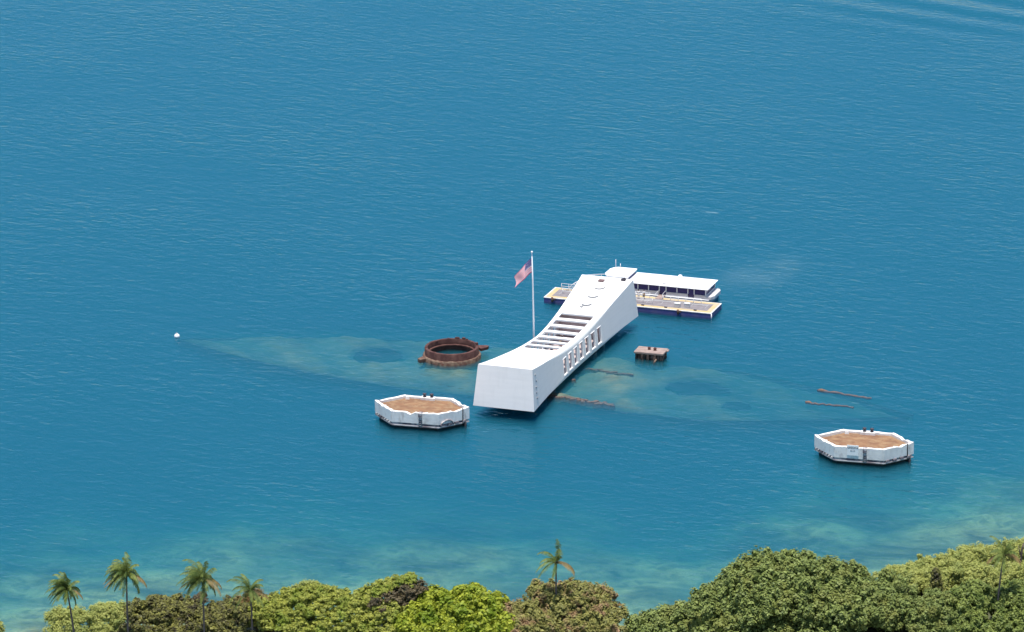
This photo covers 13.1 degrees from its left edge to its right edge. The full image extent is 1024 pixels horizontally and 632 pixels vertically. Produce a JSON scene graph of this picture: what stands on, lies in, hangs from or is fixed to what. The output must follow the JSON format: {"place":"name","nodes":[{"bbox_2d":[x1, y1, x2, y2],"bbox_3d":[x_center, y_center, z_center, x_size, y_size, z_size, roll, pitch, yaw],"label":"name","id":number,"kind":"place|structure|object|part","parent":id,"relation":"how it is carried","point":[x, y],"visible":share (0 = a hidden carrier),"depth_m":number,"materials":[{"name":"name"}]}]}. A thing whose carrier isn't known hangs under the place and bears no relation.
{"place":"outdoors","nodes":[
{"label":"outdoors","id":0,"kind":"place"},
{"bbox_2d":[0,0,1023,631],"bbox_3d":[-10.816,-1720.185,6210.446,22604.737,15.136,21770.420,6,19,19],"label":"ground","id":1,"kind":"structure","parent":0,"point":[484,168],"depth_m":886.16,"materials":[{"name":"liquid"}]},
{"bbox_2d":[0,621,5,631],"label":"feathery bush","id":2,"kind":"object","parent":1,"relation":"on","point":[2,628],"visible":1,"depth_m":657.65,"materials":[{"name":"green plant"}]},
{"bbox_2d":[44,572,82,631],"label":"coconut palm","id":3,"kind":"object","parent":1,"relation":"on","point":[62,586],"visible":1,"depth_m":646.17,"materials":[{"name":"green plant"}]},
{"bbox_2d":[42,604,87,631],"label":"feathery bush","id":4,"kind":"object","parent":1,"relation":"on","point":[58,618],"visible":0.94,"depth_m":657.40,"materials":[{"name":"green plant"}]},
{"bbox_2d":[80,600,129,631],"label":"feathery bush","id":5,"kind":"object","parent":1,"relation":"on","point":[111,613],"visible":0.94,"depth_m":657.62,"materials":[{"name":"green plant"}]},
{"bbox_2d":[103,552,146,631],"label":"coconut palm","id":6,"kind":"object","parent":1,"relation":"on","point":[120,571],"visible":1,"depth_m":646.16,"materials":[{"name":"green plant"}]},
{"bbox_2d":[116,592,207,631],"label":"dark bush","id":7,"kind":"object","parent":1,"relation":"on","point":[164,613],"visible":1,"depth_m":656.03,"materials":[{"name":"green plant"}]},
{"bbox_2d":[176,559,221,631],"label":"coconut palm","id":8,"kind":"object","parent":1,"relation":"on","point":[196,576],"visible":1,"depth_m":646.08,"materials":[{"name":"green plant"}]},
{"bbox_2d":[193,591,208,603],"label":"brown shrub","id":9,"kind":"object","parent":1,"relation":"on","point":[198,595],"visible":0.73,"depth_m":659.14,"materials":[{"name":"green plant"}]},
{"bbox_2d":[183,594,255,631],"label":"dark bush","id":10,"kind":"object","parent":1,"relation":"on","point":[224,616],"visible":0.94,"depth_m":655.55,"materials":[{"name":"green plant"}]},
{"bbox_2d":[227,574,268,629],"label":"coconut palm","id":11,"kind":"object","parent":1,"relation":"on","point":[248,587],"visible":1,"depth_m":650.45,"materials":[{"name":"green plant"}]},
{"bbox_2d":[234,587,273,631],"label":"feathery bush","id":12,"kind":"object","parent":1,"relation":"on","point":[237,597],"visible":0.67,"depth_m":661.65,"materials":[{"name":"green plant"}]},
{"bbox_2d":[288,578,327,588],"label":"feathery bush","id":13,"kind":"object","parent":1,"relation":"on","point":[301,583],"visible":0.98,"depth_m":661.36,"materials":[{"name":"green plant"}]},
{"bbox_2d":[236,581,386,631],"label":"spreading tree","id":14,"kind":"object","parent":1,"relation":"on","point":[311,604],"visible":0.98,"depth_m":655.49,"materials":[{"name":"green plant"}]},
{"bbox_2d":[343,571,428,631],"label":"wind bent tree","id":15,"kind":"object","parent":1,"relation":"on","point":[396,592],"visible":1,"depth_m":657.09,"materials":[{"name":"green plant"}]},
{"bbox_2d":[393,582,515,631],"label":"broadleaf shrub","id":16,"kind":"object","parent":1,"relation":"on","point":[474,607],"visible":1,"depth_m":654.68,"materials":[{"name":"green plant"}]},
{"bbox_2d":[536,539,574,594],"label":"coconut palm","id":17,"kind":"object","parent":1,"relation":"on","point":[555,561],"visible":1,"depth_m":655.16,"materials":[{"name":"green plant"}]},
{"bbox_2d":[501,577,629,631],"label":"mottled bush","id":18,"kind":"object","parent":1,"relation":"on","point":[574,605],"visible":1,"depth_m":655.69,"materials":[{"name":"green plant"}]},
{"bbox_2d":[623,545,879,631],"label":"broadleaf tree","id":19,"kind":"object","parent":1,"relation":"on","point":[766,589],"visible":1,"depth_m":652.26,"materials":[{"name":"green plant"}]},
{"bbox_2d":[860,567,920,631],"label":"broadleaf tree","id":20,"kind":"object","parent":1,"relation":"on","point":[894,596],"visible":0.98,"depth_m":651.93,"materials":[{"name":"green plant"}]},
{"bbox_2d":[872,564,922,595],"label":"feathery bush","id":21,"kind":"object","parent":1,"relation":"on","point":[900,568],"visible":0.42,"depth_m":670.60,"materials":[{"name":"green plant"}]},
{"bbox_2d":[901,566,948,596],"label":"feathery bush","id":22,"kind":"object","parent":1,"relation":"on","point":[920,577],"visible":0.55,"depth_m":664.82,"materials":[{"name":"green plant"}]},
{"bbox_2d":[903,552,961,591],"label":"feathery bush","id":23,"kind":"object","parent":1,"relation":"on","point":[941,562],"visible":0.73,"depth_m":672.00,"materials":[{"name":"green plant"}]},
{"bbox_2d":[902,587,968,631],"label":"leafy tree","id":24,"kind":"object","parent":1,"relation":"on","point":[932,610],"visible":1,"depth_m":649.59,"materials":[{"name":"green plant"}]},
{"bbox_2d":[929,567,945,590],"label":"dark spire tree","id":25,"kind":"object","parent":1,"relation":"on","point":[935,581],"visible":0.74,"depth_m":660.34,"materials":[{"name":"green plant"}]},
{"bbox_2d":[941,559,1001,590],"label":"feathery bush","id":26,"kind":"object","parent":1,"relation":"on","point":[957,573],"visible":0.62,"depth_m":666.12,"materials":[{"name":"green plant"}]},
{"bbox_2d":[947,578,1000,631],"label":"leafy tree","id":27,"kind":"object","parent":1,"relation":"on","point":[975,597],"visible":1,"depth_m":650.93,"materials":[{"name":"green plant"}]},
{"bbox_2d":[947,541,1001,585],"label":"feathery bush","id":28,"kind":"object","parent":1,"relation":"on","point":[968,553],"visible":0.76,"depth_m":674.45,"materials":[{"name":"green plant"}]},
{"bbox_2d":[986,536,1020,599],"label":"coconut palm","id":29,"kind":"object","parent":1,"relation":"on","point":[1003,553],"visible":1,"depth_m":649.87,"materials":[{"name":"green plant"}]},
{"bbox_2d":[986,578,1023,631],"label":"leafy tree","id":30,"kind":"object","parent":1,"relation":"on","point":[1008,613],"visible":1,"depth_m":651.25,"materials":[{"name":"green plant"}]},
{"bbox_2d":[990,559,1023,588],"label":"feathery bush","id":31,"kind":"object","parent":1,"relation":"on","point":[1014,570],"visible":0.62,"depth_m":667.08,"materials":[{"name":"green plant"}]},
{"bbox_2d":[991,536,1023,568],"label":"feathery bush","id":32,"kind":"object","parent":1,"relation":"on","point":[1015,544],"visible":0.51,"depth_m":676.04,"materials":[{"name":"green plant"}]},
{"bbox_2d":[1018,543,1023,562],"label":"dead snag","id":33,"kind":"object","parent":1,"relation":"on","point":[1021,553],"visible":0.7,"depth_m":673.79,"materials":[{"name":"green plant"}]},
{"bbox_2d":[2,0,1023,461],"bbox_3d":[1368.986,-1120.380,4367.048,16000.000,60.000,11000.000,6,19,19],"label":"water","id":34,"kind":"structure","parent":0,"point":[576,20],"depth_m":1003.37,"materials":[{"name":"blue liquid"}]},
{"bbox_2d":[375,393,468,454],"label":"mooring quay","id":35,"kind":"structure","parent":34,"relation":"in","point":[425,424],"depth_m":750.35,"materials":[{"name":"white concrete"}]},
{"bbox_2d":[178,336,913,459],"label":"sunken hull","id":36,"kind":"object","parent":34,"relation":"in","point":[622,406],"visible":0.83,"depth_m":772.97,"materials":[{"name":"metal"}]},
{"bbox_2d":[418,337,488,369],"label":"gun barbette","id":37,"kind":"object","parent":36,"relation":"on","point":[455,353],"visible":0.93,"depth_m":783.47,"materials":[{"name":"brown metal"}]},
{"bbox_2d":[634,346,668,369],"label":"concrete platform","id":38,"kind":"structure","parent":36,"relation":"on","point":[651,357],"depth_m":783.31,"materials":[{"name":"beige concrete"}]},
{"bbox_2d":[473,275,637,411],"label":"memorial hall","id":39,"kind":"structure","parent":34,"relation":"in","point":[598,312],"depth_m":775.18,"materials":[{"name":"white paint"}]},
{"bbox_2d":[531,251,534,337],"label":"flagpole","id":40,"kind":"object","parent":39,"relation":"on","point":[533,298],"visible":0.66,"depth_m":778.07,"materials":[{"name":"white metal"}]},
{"bbox_2d":[514,258,531,286],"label":"flag","id":41,"kind":"object","parent":40,"relation":"attached to","point":[523,273],"visible":1,"depth_m":776.10,"materials":[{"name":"multicoloured fabric"}]},
{"bbox_2d":[544,281,721,320],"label":"floating dock","id":42,"kind":"object","parent":34,"relation":"on","point":[648,304],"visible":0.6,"depth_m":810.03,"materials":[{"name":"beige concrete"}]},
{"bbox_2d":[655,290,665,298],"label":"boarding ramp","id":43,"kind":"structure","parent":42,"relation":"on","point":[660,296],"depth_m":814.42,"materials":[{"name":"metal"}]},
{"bbox_2d":[674,302,680,307],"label":"deck locker","id":44,"kind":"object","parent":42,"relation":"on","point":[677,304],"visible":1,"depth_m":808.62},
{"bbox_2d":[590,263,720,302],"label":"tour boat","id":45,"kind":"object","parent":34,"relation":"on","point":[705,290],"visible":0.61,"depth_m":816.05,"materials":[{"name":"white"}]},
{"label":"window","id":46,"kind":"part","parent":45,"relation":"part of","materials":[{"name":"blue glass"}]},
{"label":"window","id":47,"kind":"part","parent":45,"relation":"part of","materials":[{"name":"blue glass"}]},
{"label":"door","id":48,"kind":"part","parent":45,"relation":"part of","materials":[{"name":"blue glass"}]},
{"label":"window","id":49,"kind":"part","parent":45,"relation":"part of","materials":[{"name":"blue glass"}]},
{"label":"window","id":50,"kind":"part","parent":45,"relation":"part of","materials":[{"name":"blue glass"}]},
{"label":"door","id":51,"kind":"part","parent":45,"relation":"part of","materials":[{"name":"blue glass"}]},
{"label":"window","id":52,"kind":"part","parent":45,"relation":"part of","materials":[{"name":"blue glass"}]},
{"bbox_2d":[814,427,913,480],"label":"mooring quay","id":53,"kind":"structure","parent":34,"relation":"in","point":[855,455],"depth_m":730.94,"materials":[{"name":"white concrete"}]}
]}

